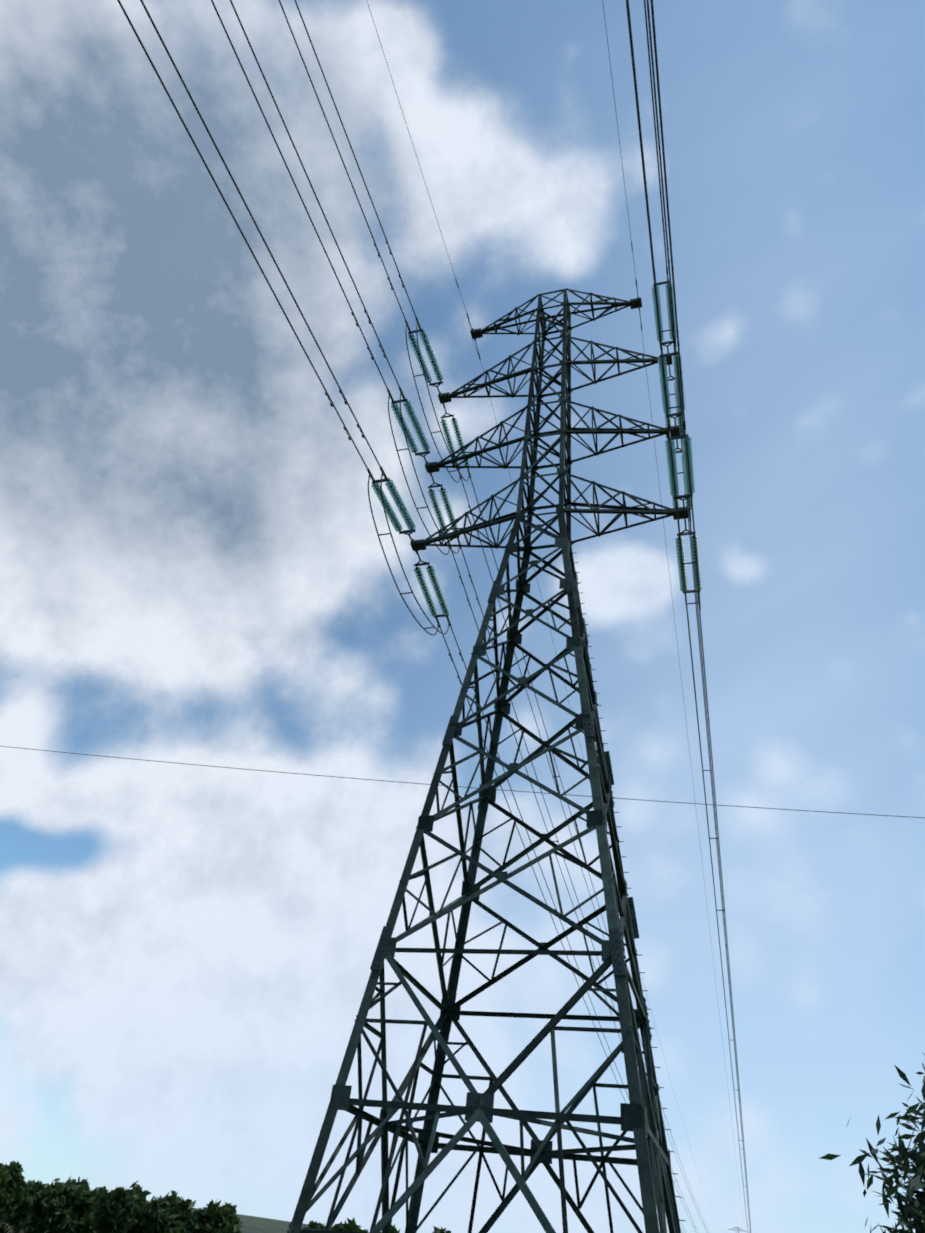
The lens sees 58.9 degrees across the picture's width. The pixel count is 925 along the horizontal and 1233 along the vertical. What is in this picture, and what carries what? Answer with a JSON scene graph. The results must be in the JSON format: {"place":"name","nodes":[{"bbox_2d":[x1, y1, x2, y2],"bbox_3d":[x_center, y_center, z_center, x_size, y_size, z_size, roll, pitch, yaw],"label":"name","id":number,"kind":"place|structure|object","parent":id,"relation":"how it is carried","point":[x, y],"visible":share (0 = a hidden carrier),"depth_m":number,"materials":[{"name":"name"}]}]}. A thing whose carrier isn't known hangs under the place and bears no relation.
{"place":"outdoors","nodes":[
{"label":"outdoors","id":0,"kind":"place"},
{"bbox_2d":[188,1209,199,1232],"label":"tree","id":1,"kind":"object","parent":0,"point":[194,1212],"visible":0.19,"depth_m":74.75,"materials":[{"name":"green plant"}]},
{"bbox_2d":[192,1199,242,1232],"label":"tree","id":2,"kind":"object","parent":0,"point":[213,1217],"visible":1,"depth_m":62.43,"materials":[{"name":"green plant"}]},
{"bbox_2d":[146,1201,309,1232],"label":"wooded hill","id":3,"kind":"structure","parent":0,"point":[252,1224],"depth_m":124.44,"materials":[{"name":"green plant"}]},
{"bbox_2d":[432,1226,450,1232],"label":"horizon tree","id":4,"kind":"object","parent":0,"point":[438,1230],"visible":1,"depth_m":103.07,"materials":[{"name":"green plant"}]},
{"bbox_2d":[0,0,924,1232],"label":"sky","id":5,"kind":"structure","parent":0,"point":[194,569],"materials":[{"name":"blue"}]},
{"label":"ground","id":6,"kind":"structure","parent":0,"visible":0},
{"bbox_2d":[0,1166,15,1227],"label":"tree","id":7,"kind":"object","parent":6,"relation":"on","point":[6,1199],"visible":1,"depth_m":52.07,"materials":[{"name":"green plant"}]},
{"bbox_2d":[2,1222,14,1232],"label":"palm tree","id":8,"kind":"object","parent":6,"relation":"on","point":[9,1227],"visible":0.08,"depth_m":67.34,"materials":[{"name":"green plant"}]},
{"bbox_2d":[0,1223,22,1232],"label":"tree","id":9,"kind":"object","parent":6,"relation":"on","point":[1,1228],"visible":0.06,"depth_m":71.15,"materials":[{"name":"green plant"}]},
{"bbox_2d":[0,1161,26,1218],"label":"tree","id":10,"kind":"object","parent":6,"relation":"on","point":[17,1183],"visible":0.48,"depth_m":56.42,"materials":[{"name":"green plant"}]},
{"bbox_2d":[9,1225,35,1232],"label":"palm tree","id":11,"kind":"object","parent":6,"relation":"on","point":[20,1229],"visible":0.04,"depth_m":68.84,"materials":[{"name":"green plant"}]},
{"bbox_2d":[1,1179,47,1232],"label":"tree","id":12,"kind":"object","parent":6,"relation":"on","point":[32,1188],"visible":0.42,"depth_m":63.32,"materials":[{"name":"green plant"}]},
{"bbox_2d":[19,1176,84,1232],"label":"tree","id":13,"kind":"object","parent":6,"relation":"on","point":[52,1199],"visible":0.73,"depth_m":58.22,"materials":[{"name":"green plant"}]},
{"bbox_2d":[45,1184,107,1232],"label":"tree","id":14,"kind":"object","parent":6,"relation":"on","point":[79,1215],"visible":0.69,"depth_m":58.01,"materials":[{"name":"green plant"}]},
{"bbox_2d":[81,1179,89,1188],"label":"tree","id":15,"kind":"object","parent":6,"relation":"on","point":[85,1183],"depth_m":67.02,"materials":[{"name":"green plant"}]},
{"bbox_2d":[86,1186,108,1193],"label":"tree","id":16,"kind":"object","parent":6,"relation":"on","point":[104,1188],"visible":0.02,"depth_m":65.18,"materials":[{"name":"green plant"}]},
{"bbox_2d":[93,1186,142,1232],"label":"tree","id":17,"kind":"object","parent":6,"relation":"on","point":[117,1209],"visible":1,"depth_m":53.46,"materials":[{"name":"green plant"}]},
{"bbox_2d":[126,1180,152,1232],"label":"tree","id":18,"kind":"object","parent":6,"relation":"on","point":[137,1193],"visible":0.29,"depth_m":61.18,"materials":[{"name":"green plant"}]},
{"bbox_2d":[136,1195,162,1232],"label":"tree","id":19,"kind":"object","parent":6,"relation":"on","point":[142,1228],"visible":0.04,"depth_m":60.64,"materials":[{"name":"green plant"}]},
{"bbox_2d":[144,1190,195,1232],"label":"tree","id":20,"kind":"object","parent":6,"relation":"on","point":[172,1214],"visible":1,"depth_m":59.79,"materials":[{"name":"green plant"}]},
{"bbox_2d":[302,1220,324,1228],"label":"horizon tree","id":21,"kind":"object","parent":6,"relation":"on","point":[315,1225],"visible":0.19,"depth_m":128.55,"materials":[{"name":"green plant"}]},
{"bbox_2d":[330,1217,367,1231],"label":"horizon tree","id":22,"kind":"object","parent":6,"relation":"on","point":[351,1226],"visible":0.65,"depth_m":102.39,"materials":[{"name":"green plant"}]},
{"bbox_2d":[379,1224,399,1232],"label":"horizon tree","id":23,"kind":"object","parent":6,"relation":"on","point":[393,1229],"visible":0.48,"depth_m":109.26,"materials":[{"name":"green plant"}]},
{"bbox_2d":[2,746,924,817],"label":"power line","id":24,"kind":"object","parent":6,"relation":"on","point":[470,787],"visible":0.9,"depth_m":27.76,"materials":[{"name":"grey metal"}]},
{"bbox_2d":[287,288,688,1232],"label":"transmission tower","id":25,"kind":"structure","parent":6,"relation":"on","point":[641,1118],"depth_m":19.39,"materials":[{"name":"metal"}]},
{"bbox_2d":[368,275,700,634],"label":"jumper loops","id":26,"kind":"object","parent":25,"relation":"attached to","point":[681,415],"visible":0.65,"depth_m":27.20,"materials":[{"name":"grey metal"}]},
{"bbox_2d":[367,268,702,628],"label":"insulator strings","id":27,"kind":"object","parent":25,"relation":"attached to","point":[398,499],"visible":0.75,"depth_m":28.55,"materials":[{"name":"glass"}]},
{"bbox_2d":[325,178,749,1232],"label":"line hardware","id":28,"kind":"object","parent":25,"relation":"attached to","point":[487,388],"visible":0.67,"depth_m":26.47,"materials":[{"name":"grey metal"}]},
{"bbox_2d":[117,0,750,1232],"bbox_3d":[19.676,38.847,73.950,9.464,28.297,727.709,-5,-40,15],"label":"conductors","id":29,"kind":"object","parent":28,"relation":"on","point":[665,190],"visible":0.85,"depth_m":23.68,"materials":[{"name":"grey metal"}]},
{"bbox_2d":[820,1054,924,1232],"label":"tree","id":30,"kind":"object","parent":6,"relation":"on","point":[911,1208],"visible":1,"depth_m":7.25,"materials":[{"name":"green plant"}]}
]}

